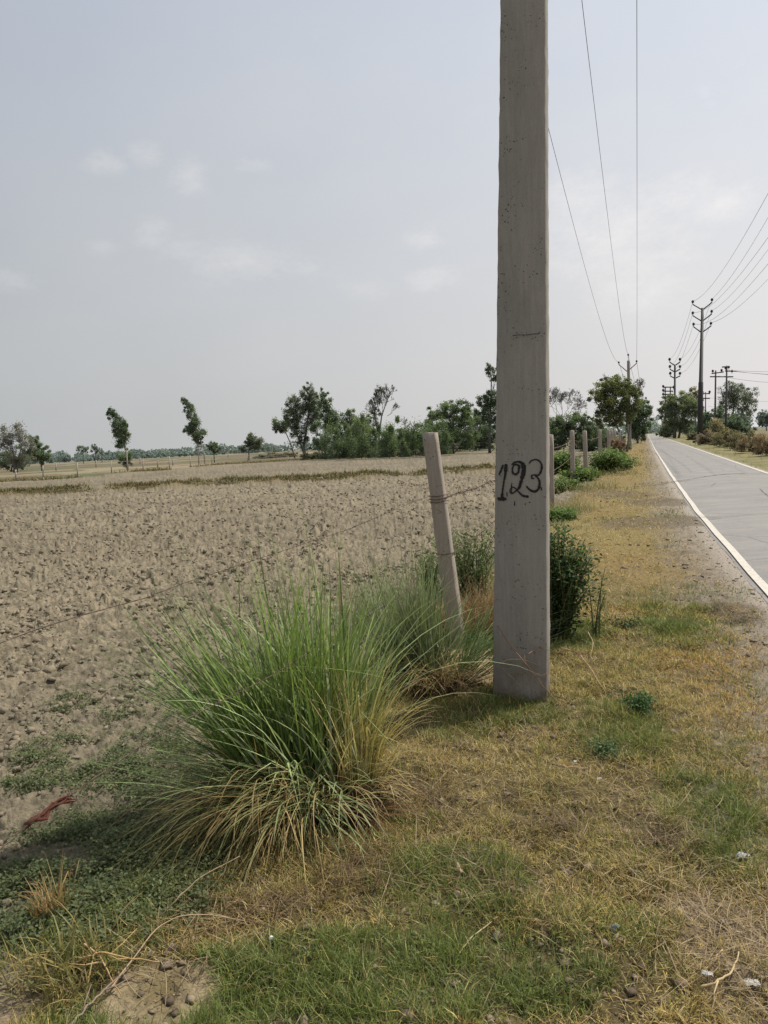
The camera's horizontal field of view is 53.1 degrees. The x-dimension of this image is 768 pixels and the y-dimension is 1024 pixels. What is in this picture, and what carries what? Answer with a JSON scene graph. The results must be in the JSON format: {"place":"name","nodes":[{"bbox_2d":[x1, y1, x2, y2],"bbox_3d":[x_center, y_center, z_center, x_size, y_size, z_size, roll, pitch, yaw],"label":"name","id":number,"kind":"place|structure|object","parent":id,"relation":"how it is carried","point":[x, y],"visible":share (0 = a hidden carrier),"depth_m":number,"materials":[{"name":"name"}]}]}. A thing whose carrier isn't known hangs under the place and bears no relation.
{"place":"outdoors","nodes":[
{"label":"outdoors","id":0,"kind":"place"},
{"bbox_2d":[0,426,767,1023],"bbox_3d":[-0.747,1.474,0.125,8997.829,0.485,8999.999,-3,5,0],"label":"ground","id":1,"kind":"structure","parent":0,"point":[368,532],"depth_m":6.49,"materials":[{"name":"soil"}]},
{"bbox_2d":[0,444,31,471],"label":"bushy tree","id":2,"kind":"object","parent":1,"relation":"on","point":[4,453],"visible":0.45,"depth_m":141.27,"materials":[{"name":"green plant"}]},
{"bbox_2d":[0,420,36,472],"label":"broad tree","id":3,"kind":"object","parent":1,"relation":"on","point":[17,461],"visible":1,"depth_m":125.50,"materials":[{"name":"green plant"}]},
{"bbox_2d":[25,435,53,470],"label":"round tree","id":4,"kind":"object","parent":1,"relation":"on","point":[42,456],"visible":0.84,"depth_m":129.14,"materials":[{"name":"green plant"}]},
{"bbox_2d":[10,854,94,924],"bbox_3d":[-1.117,1.284,2.588,0.264,0.247,0.260,-5,6,-28],"label":"dry grass tuft","id":5,"kind":"object","parent":1,"relation":"on","point":[44,905],"visible":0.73,"depth_m":2.57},
{"bbox_2d":[0,892,152,1018],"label":"dry grass tuft","id":6,"kind":"object","parent":1,"relation":"on","point":[27,959],"visible":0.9,"depth_m":2.24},
{"bbox_2d":[76,445,88,463],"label":"distant tree","id":7,"kind":"object","parent":1,"relation":"on","point":[79,448],"visible":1,"depth_m":298.04,"materials":[{"name":"green plant"}]},
{"bbox_2d":[69,943,121,995],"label":"dry twig","id":8,"kind":"object","parent":1,"relation":"on","point":[84,944],"visible":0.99,"depth_m":2.23,"materials":[{"name":"brown plant"}]},
{"bbox_2d":[70,968,132,1023],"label":"dry twig","id":9,"kind":"object","parent":1,"relation":"on","point":[93,1000],"visible":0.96,"depth_m":2.11,"materials":[{"name":"brown plant"}]},
{"bbox_2d":[72,935,159,963],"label":"dry twig","id":10,"kind":"object","parent":1,"relation":"on","point":[88,956],"visible":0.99,"depth_m":2.25,"materials":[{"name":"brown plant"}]},
{"bbox_2d":[105,406,131,469],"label":"windblown tree","id":11,"kind":"object","parent":1,"relation":"on","point":[120,430],"visible":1,"depth_m":93.32,"materials":[{"name":"green plant"}]},
{"bbox_2d":[117,448,133,469],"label":"bushy tree","id":12,"kind":"object","parent":1,"relation":"on","point":[121,457],"visible":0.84,"depth_m":100.27,"materials":[{"name":"green plant"}]},
{"bbox_2d":[0,687,258,965],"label":"ground cover weeds","id":13,"kind":"object","parent":1,"relation":"on","point":[85,880],"visible":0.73,"depth_m":2.91,"materials":[{"name":"green plant"}]},
{"bbox_2d":[55,451,270,470],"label":"wire fence","id":14,"kind":"object","parent":1,"relation":"on","point":[95,461],"visible":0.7,"depth_m":130.65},
{"bbox_2d":[108,914,261,991],"bbox_3d":[-0.619,1.301,2.350,0.490,0.059,0.137,-6,6,-36],"label":"dry twig","id":15,"kind":"object","parent":1,"relation":"on","point":[159,927],"visible":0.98,"depth_m":2.37,"materials":[{"name":"brown plant"}]},
{"bbox_2d":[180,397,207,464],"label":"windblown tree","id":16,"kind":"object","parent":1,"relation":"on","point":[192,428],"visible":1,"depth_m":112.41,"materials":[{"name":"green plant"}]},
{"bbox_2d":[205,441,221,461],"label":"round tree","id":17,"kind":"object","parent":1,"relation":"on","point":[213,448],"visible":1,"depth_m":124.19,"materials":[{"name":"green plant"}]},
{"bbox_2d":[0,475,494,959],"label":"soil clods","id":18,"kind":"object","parent":1,"relation":"on","point":[16,734],"visible":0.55,"depth_m":8.62,"materials":[{"name":"soil"}]},
{"bbox_2d":[0,450,494,495],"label":"field margin grass","id":19,"kind":"structure","parent":1,"relation":"on","point":[226,479],"depth_m":37.07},
{"bbox_2d":[15,445,485,480],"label":"wire fence","id":20,"kind":"object","parent":1,"relation":"on","point":[43,476],"visible":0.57,"depth_m":84.76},
{"bbox_2d":[239,432,264,459],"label":"round tree","id":21,"kind":"object","parent":1,"relation":"on","point":[251,442],"visible":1,"depth_m":138.96,"materials":[{"name":"green plant"}]},
{"bbox_2d":[252,454,276,458],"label":"hedge bush","id":22,"kind":"object","parent":1,"relation":"on","point":[265,456],"visible":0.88,"depth_m":148.00,"materials":[{"name":"green plant"}]},
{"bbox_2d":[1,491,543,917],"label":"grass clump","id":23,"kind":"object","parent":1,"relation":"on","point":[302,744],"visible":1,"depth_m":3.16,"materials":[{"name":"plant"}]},
{"bbox_2d":[271,417,295,457],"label":"leaning tree","id":24,"kind":"object","parent":1,"relation":"on","point":[279,427],"visible":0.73,"depth_m":136.07,"materials":[{"name":"green plant"}]},
{"bbox_2d":[281,381,324,452],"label":"broad tree","id":25,"kind":"object","parent":1,"relation":"on","point":[311,408],"visible":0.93,"depth_m":117.19,"materials":[{"name":"green plant"}]},
{"bbox_2d":[297,452,323,458],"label":"hedge bush","id":26,"kind":"object","parent":1,"relation":"on","point":[311,455],"visible":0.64,"depth_m":111.17,"materials":[{"name":"green plant"}]},
{"bbox_2d":[308,387,348,457],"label":"broad tree","id":27,"kind":"object","parent":1,"relation":"on","point":[331,415],"visible":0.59,"depth_m":106.23,"materials":[{"name":"green plant"}]},
{"bbox_2d":[317,420,358,458],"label":"hedge bush","id":28,"kind":"object","parent":1,"relation":"on","point":[340,449],"visible":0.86,"depth_m":100.06,"materials":[{"name":"green plant"}]},
{"bbox_2d":[339,408,372,436],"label":"bushy tree","id":29,"kind":"object","parent":1,"relation":"on","point":[348,414],"visible":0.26,"depth_m":111.01,"materials":[{"name":"green plant"}]},
{"bbox_2d":[341,417,377,456],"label":"bushy tree","id":30,"kind":"object","parent":1,"relation":"on","point":[352,419],"visible":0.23,"depth_m":105.19,"materials":[{"name":"green plant"}]},
{"bbox_2d":[342,412,380,458],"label":"hedge bush","id":31,"kind":"object","parent":1,"relation":"on","point":[363,447],"visible":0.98,"depth_m":91.83,"materials":[{"name":"green plant"}]},
{"bbox_2d":[307,546,417,645],"bbox_3d":[-0.288,0.639,6.330,1.132,0.878,1.016,0,6,29],"label":"grass clump","id":32,"kind":"object","parent":1,"relation":"on","point":[358,610],"visible":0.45,"depth_m":6.21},
{"bbox_2d":[365,384,400,456],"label":"bare tree","id":33,"kind":"object","parent":1,"relation":"on","point":[378,398],"visible":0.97,"depth_m":97.04,"materials":[{"name":"green plant"}]},
{"bbox_2d":[0,446,767,1023],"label":"verge grass","id":34,"kind":"structure","parent":1,"relation":"on","point":[448,950],"depth_m":2.62,"materials":[{"name":"plant"}]},
{"bbox_2d":[156,856,239,919],"bbox_3d":[-0.604,1.228,2.504,0.283,0.145,0.026,-5,6,-25],"label":"dry twig","id":35,"kind":"object","parent":34,"relation":"on","point":[164,912],"visible":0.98,"depth_m":2.49,"materials":[{"name":"brown plant"}]},
{"bbox_2d":[699,951,738,998],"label":"dry twig","id":36,"kind":"object","parent":34,"relation":"on","point":[717,980],"visible":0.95,"depth_m":2.05,"materials":[{"name":"beige plant"}]},
{"bbox_2d":[0,487,767,1023],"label":"soil crumbs","id":37,"kind":"object","parent":1,"relation":"on","point":[168,999],"visible":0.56,"depth_m":2.41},
{"bbox_2d":[1,405,767,464],"bbox_3d":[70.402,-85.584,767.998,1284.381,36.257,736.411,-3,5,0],"label":"distant woods","id":38,"kind":"object","parent":1,"relation":"on","point":[61,456],"visible":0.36,"depth_m":617.39,"materials":[{"name":"green plant"}]},
{"bbox_2d":[375,415,412,457],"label":"hedge bush","id":39,"kind":"object","parent":1,"relation":"on","point":[390,443],"visible":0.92,"depth_m":87.78,"materials":[{"name":"green plant"}]},
{"bbox_2d":[30,539,767,1023],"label":"dry straw","id":40,"kind":"object","parent":1,"relation":"on","point":[732,939],"visible":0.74,"depth_m":2.44,"materials":[{"name":"beige plant"}]},
{"bbox_2d":[375,416,423,456],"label":"bushy tree","id":41,"kind":"object","parent":1,"relation":"on","point":[415,445],"visible":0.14,"depth_m":95.50,"materials":[{"name":"green plant"}]},
{"bbox_2d":[395,421,434,456],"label":"hedge bush","id":42,"kind":"object","parent":1,"relation":"on","point":[411,440],"visible":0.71,"depth_m":84.14,"materials":[{"name":"green plant"}]},
{"bbox_2d":[403,554,439,594],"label":"weed shrub","id":43,"kind":"object","parent":1,"relation":"on","point":[430,571],"visible":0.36,"depth_m":7.78,"materials":[{"name":"green plant"}]},
{"bbox_2d":[421,414,454,454],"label":"hedge bush","id":44,"kind":"object","parent":1,"relation":"on","point":[446,440],"visible":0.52,"depth_m":88.28,"materials":[{"name":"green plant"}]},
{"bbox_2d":[422,432,465,648],"bbox_3d":[0.457,0.296,5.622,0.279,1.763,0.142,-3,5,0],"label":"fence post","id":45,"kind":"object","parent":1,"relation":"on","point":[441,521],"visible":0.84,"depth_m":5.57,"materials":[{"name":"concrete"}]},
{"bbox_2d":[0,493,435,643],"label":"barbed wire","id":46,"kind":"object","parent":45,"relation":"attached to","point":[79,616],"visible":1,"depth_m":2.35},
{"bbox_2d":[0,553,442,867],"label":"barbed wire","id":47,"kind":"object","parent":45,"relation":"attached to","point":[184,720],"visible":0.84,"depth_m":2.29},
{"bbox_2d":[22,795,75,829],"bbox_3d":[-0.795,0.709,1.827,0.026,0.040,0.164,-1,5,19],"label":"red rag","id":48,"kind":"object","parent":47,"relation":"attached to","point":[66,799],"visible":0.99,"depth_m":1.82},
{"bbox_2d":[445,480,494,497],"bbox_3d":[2.027,-0.744,11.102,0.104,0.297,11.640,-1,5,16],"label":"barbed wire","id":49,"kind":"object","parent":45,"relation":"attached to","point":[451,495],"visible":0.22,"depth_m":6.23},
{"bbox_2d":[452,469,550,553],"bbox_3d":[2.069,-0.295,11.141,0.091,0.191,11.631,-1,5,16],"label":"barbed wire","id":50,"kind":"object","parent":45,"relation":"attached to","point":[476,535],"visible":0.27,"depth_m":6.49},
{"bbox_2d":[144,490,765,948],"bbox_3d":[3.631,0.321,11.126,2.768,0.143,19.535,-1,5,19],"label":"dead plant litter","id":51,"kind":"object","parent":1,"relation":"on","point":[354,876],"visible":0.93,"depth_m":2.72,"materials":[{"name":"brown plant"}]},
{"bbox_2d":[415,524,494,595],"bbox_3d":[0.843,0.468,7.620,1.001,0.719,1.051,-1,5,24],"label":"weed shrub","id":52,"kind":"object","parent":1,"relation":"on","point":[468,563],"visible":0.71,"depth_m":7.57,"materials":[{"name":"green plant"}]},
{"bbox_2d":[426,397,483,453],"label":"broad tree","id":53,"kind":"object","parent":1,"relation":"on","point":[461,421],"visible":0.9,"depth_m":100.38,"materials":[{"name":"green plant"}]},
{"bbox_2d":[335,528,584,702],"bbox_3d":[0.426,0.545,4.766,1.742,1.064,1.286,-2,5,15],"label":"grass clump","id":54,"kind":"object","parent":1,"relation":"on","point":[449,680],"visible":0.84,"depth_m":4.67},
{"bbox_2d":[430,569,493,638],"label":"dry grass tuft","id":55,"kind":"object","parent":1,"relation":"on","point":[479,605],"visible":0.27,"depth_m":5.95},
{"bbox_2d":[439,424,495,451],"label":"bushy tree","id":56,"kind":"object","parent":1,"relation":"on","point":[484,434],"visible":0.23,"depth_m":116.61,"materials":[{"name":"green plant"}]},
{"bbox_2d":[455,410,495,450],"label":"bushy tree","id":57,"kind":"object","parent":1,"relation":"on","point":[480,426],"visible":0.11,"depth_m":118.54,"materials":[{"name":"green plant"}]},
{"bbox_2d":[473,362,496,452],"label":"broad tree","id":58,"kind":"object","parent":1,"relation":"on","point":[488,399],"visible":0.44,"depth_m":92.94,"materials":[{"name":"green plant"}]},
{"bbox_2d":[493,0,549,700],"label":"utility pole","id":59,"kind":"object","parent":1,"relation":"on","point":[522,554],"visible":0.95,"depth_m":4.28,"materials":[{"name":"concrete"}]},
{"bbox_2d":[548,129,614,358],"bbox_3d":[12.671,-11.153,44.037,0.029,2.249,84.270,-1,5,18],"label":"overhead wire","id":60,"kind":"object","parent":59,"relation":"attached to","point":[576,235],"visible":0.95,"depth_m":21.36,"materials":[{"name":"metal"}]},
{"bbox_2d":[582,3,626,349],"bbox_3d":[13.519,-11.989,43.841,0.029,2.172,84.610,-1,5,18],"label":"overhead wire","id":61,"kind":"object","parent":59,"relation":"attached to","point":[599,147],"visible":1,"depth_m":17.33,"materials":[{"name":"metal"}]},
{"bbox_2d":[497,625,563,707],"bbox_3d":[0.812,0.862,4.272,0.352,0.444,0.142,-2,5,10],"label":"dry twig","id":62,"kind":"object","parent":1,"relation":"on","point":[526,664],"visible":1,"depth_m":4.29,"materials":[{"name":"plant"}]},
{"bbox_2d":[549,434,554,506],"bbox_3d":[3.620,-0.812,16.713,0.173,1.751,0.126,-1,5,19],"label":"fence post","id":63,"kind":"object","parent":1,"relation":"on","point":[551,475],"visible":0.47,"depth_m":16.65,"materials":[{"name":"concrete"}]},
{"bbox_2d":[549,506,581,521],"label":"weed shrub","id":64,"kind":"object","parent":1,"relation":"on","point":[565,513],"visible":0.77,"depth_m":13.64,"materials":[{"name":"green plant"}]},
{"bbox_2d":[549,386,587,434],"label":"bare tree","id":65,"kind":"object","parent":1,"relation":"on","point":[562,396],"visible":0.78,"depth_m":128.40,"materials":[{"name":"green plant"}]},
{"bbox_2d":[554,448,582,474],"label":"weed shrub","id":66,"kind":"object","parent":1,"relation":"on","point":[561,458],"visible":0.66,"depth_m":31.78,"materials":[{"name":"green plant"}]},
{"bbox_2d":[554,473,585,493],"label":"weed shrub","id":67,"kind":"object","parent":1,"relation":"on","point":[564,482],"visible":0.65,"depth_m":21.33,"materials":[{"name":"green plant"}]},
{"bbox_2d":[570,430,574,479],"bbox_3d":[6.142,-1.730,25.047,0.164,1.878,0.122,-1,5,19],"label":"fence post","id":68,"kind":"object","parent":1,"relation":"on","point":[572,454],"visible":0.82,"depth_m":24.98,"materials":[{"name":"concrete"}]},
{"bbox_2d":[549,492,598,512],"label":"grass tuft","id":69,"kind":"object","parent":1,"relation":"on","point":[578,507],"visible":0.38,"depth_m":15.11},
{"bbox_2d":[550,509,603,640],"bbox_3d":[1.289,0.482,5.684,0.672,0.987,0.778,-3,5,0],"label":"weed shrub","id":70,"kind":"object","parent":1,"relation":"on","point":[566,582],"visible":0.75,"depth_m":5.60,"materials":[{"name":"green plant"}]},
{"bbox_2d":[556,464,601,481],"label":"weed shrub","id":71,"kind":"object","parent":1,"relation":"on","point":[581,472],"visible":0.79,"depth_m":25.03,"materials":[{"name":"green plant"}]},
{"bbox_2d":[549,411,610,451],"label":"bushy tree","id":72,"kind":"object","parent":1,"relation":"on","point":[559,425],"visible":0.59,"depth_m":79.13,"materials":[{"name":"green plant"}]},
{"bbox_2d":[582,430,587,469],"bbox_3d":[6.710,-1.788,25.569,0.166,1.848,0.121,-1,5,19],"label":"fence post","id":73,"kind":"object","parent":1,"relation":"on","point":[585,452],"visible":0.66,"depth_m":25.49,"materials":[{"name":"concrete"}]},
{"bbox_2d":[554,474,619,494],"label":"grass tuft","id":74,"kind":"object","parent":1,"relation":"on","point":[586,487],"visible":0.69,"depth_m":20.87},
{"bbox_2d":[582,562,613,636],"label":"weed stalk","id":75,"kind":"object","parent":1,"relation":"on","point":[599,607],"visible":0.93,"depth_m":5.72,"materials":[{"name":"green plant"}]},
{"bbox_2d":[560,464,638,477],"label":"grass tuft","id":76,"kind":"object","parent":1,"relation":"on","point":[617,472],"visible":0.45,"depth_m":27.88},
{"bbox_2d":[598,429,601,452],"bbox_3d":[9.600,-2.713,34.132,0.154,1.914,0.120,-1,5,19],"label":"fence post","id":77,"kind":"object","parent":1,"relation":"on","point":[599,442],"visible":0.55,"depth_m":34.05,"materials":[{"name":"concrete"}]},
{"bbox_2d":[577,423,631,451],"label":"bushy tree","id":78,"kind":"object","parent":1,"relation":"on","point":[593,443],"visible":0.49,"depth_m":65.60,"materials":[{"name":"green plant"}]},
{"bbox_2d":[588,446,629,473],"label":"weed shrub","id":79,"kind":"object","parent":1,"relation":"on","point":[606,459],"visible":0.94,"depth_m":28.83,"materials":[{"name":"green plant"}]},
{"bbox_2d":[585,734,636,761],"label":"weed","id":80,"kind":"object","parent":1,"relation":"on","point":[599,747],"visible":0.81,"depth_m":3.58,"materials":[{"name":"green plant"}]},
{"bbox_2d":[603,438,626,454],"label":"dry scrub","id":81,"kind":"object","parent":1,"relation":"on","point":[613,444],"visible":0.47,"depth_m":35.80,"materials":[{"name":"brown plant"}]},
{"bbox_2d":[585,374,645,451],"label":"verge tree","id":82,"kind":"object","parent":1,"relation":"on","point":[609,391],"visible":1,"depth_m":59.30,"materials":[{"name":"green plant"}]},
{"bbox_2d":[594,449,639,470],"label":"weed shrub","id":83,"kind":"object","parent":1,"relation":"on","point":[627,465],"visible":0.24,"depth_m":30.99,"materials":[{"name":"green plant"}]},
{"bbox_2d":[598,613,647,629],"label":"grass tuft","id":84,"kind":"object","parent":1,"relation":"on","point":[630,623],"visible":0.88,"depth_m":6.01,"materials":[{"name":"green plant"}]},
{"bbox_2d":[618,354,636,445],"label":"utility pole","id":85,"kind":"object","parent":1,"relation":"on","point":[628,372],"visible":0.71,"depth_m":83.84,"materials":[{"name":"concrete"}]},
{"bbox_2d":[616,687,658,717],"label":"weed","id":86,"kind":"object","parent":1,"relation":"on","point":[642,701],"visible":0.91,"depth_m":4.07,"materials":[{"name":"green plant"}]},
{"bbox_2d":[623,398,654,442],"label":"verge tree","id":87,"kind":"object","parent":1,"relation":"on","point":[638,427],"visible":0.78,"depth_m":104.08,"materials":[{"name":"green plant"}]},
{"bbox_2d":[655,424,672,437],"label":"bushy tree","id":88,"kind":"object","parent":1,"relation":"on","point":[669,434],"visible":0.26,"depth_m":169.14,"materials":[{"name":"green plant"}]},
{"bbox_2d":[668,358,680,417],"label":"steel pole","id":89,"kind":"object","parent":1,"relation":"on","point":[675,371],"visible":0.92,"depth_m":170.10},
{"bbox_2d":[656,390,697,437],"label":"verge tree","id":90,"kind":"object","parent":1,"relation":"on","point":[683,407],"visible":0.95,"depth_m":148.58,"materials":[{"name":"green plant"}]},
{"bbox_2d":[685,386,705,425],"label":"verge tree","id":91,"kind":"object","parent":1,"relation":"on","point":[695,392],"visible":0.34,"depth_m":158.55,"materials":[{"name":"green plant"}]},
{"bbox_2d":[691,298,712,440],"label":"steel pole","id":92,"kind":"object","parent":1,"relation":"on","point":[700,406],"visible":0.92,"depth_m":99.67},
{"bbox_2d":[693,428,721,444],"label":"dry scrub","id":93,"kind":"object","parent":1,"relation":"on","point":[703,439],"visible":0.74,"depth_m":72.37,"materials":[{"name":"brown plant"}]},
{"bbox_2d":[706,417,728,435],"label":"dry bush","id":94,"kind":"object","parent":1,"relation":"on","point":[717,426],"visible":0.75,"depth_m":109.32,"materials":[{"name":"green plant"}]},
{"bbox_2d":[686,405,757,436],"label":"bush","id":95,"kind":"object","parent":1,"relation":"on","point":[736,425],"visible":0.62,"depth_m":126.89,"materials":[{"name":"green plant"}]},
{"bbox_2d":[706,428,740,446],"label":"dry scrub","id":96,"kind":"object","parent":1,"relation":"on","point":[719,437],"visible":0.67,"depth_m":60.23,"materials":[{"name":"brown plant"}]},
{"bbox_2d":[710,366,736,428],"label":"double pole","id":97,"kind":"object","parent":1,"relation":"on","point":[726,371],"visible":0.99,"depth_m":123.90,"materials":[{"name":"metal"}]},
{"bbox_2d":[712,380,759,422],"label":"feathery tree","id":98,"kind":"object","parent":1,"relation":"on","point":[733,402],"visible":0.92,"depth_m":148.33,"materials":[{"name":"green plant"}]},
{"bbox_2d":[719,430,754,448],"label":"dry scrub","id":99,"kind":"object","parent":1,"relation":"on","point":[733,444],"visible":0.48,"depth_m":51.78,"materials":[{"name":"brown plant"}]},
{"bbox_2d":[732,432,767,451],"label":"dry scrub","id":100,"kind":"object","parent":1,"relation":"on","point":[743,445],"visible":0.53,"depth_m":44.13,"materials":[{"name":"brown plant"}]},
{"bbox_2d":[743,978,760,986],"bbox_3d":[0.986,1.262,2.058,0.049,0.012,0.022,-1,5,17],"label":"wrapper","id":101,"kind":"object","parent":1,"relation":"on","point":[753,981],"visible":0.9,"depth_m":2.06,"materials":[{"name":"plastic"}]},
{"bbox_2d":[748,434,767,455],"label":"dry scrub","id":102,"kind":"object","parent":1,"relation":"on","point":[763,446],"visible":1,"depth_m":38.31,"materials":[{"name":"brown plant"}]},
{"bbox_2d":[756,410,767,430],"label":"dark tree","id":103,"kind":"object","parent":1,"relation":"on","point":[765,417],"visible":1,"depth_m":238.48,"materials":[{"name":"green plant"}]},
{"bbox_2d":[0,0,767,458],"label":"sky","id":104,"kind":"structure","parent":0,"point":[225,207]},
{"bbox_2d":[649,434,767,602],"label":"road","id":105,"kind":"structure","parent":0,"point":[731,503],"depth_m":16.62,"materials":[{"name":"asphalt"}]},
{"bbox_2d":[648,435,767,594],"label":"edge line","id":106,"kind":"object","parent":105,"relation":"on","point":[754,575],"visible":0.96,"depth_m":9.83,"materials":[{"name":"paint"}]},
{"bbox_2d":[654,434,767,473],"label":"edge line","id":107,"kind":"object","parent":105,"relation":"on","point":[727,459],"visible":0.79,"depth_m":33.73,"materials":[{"name":"paint"}]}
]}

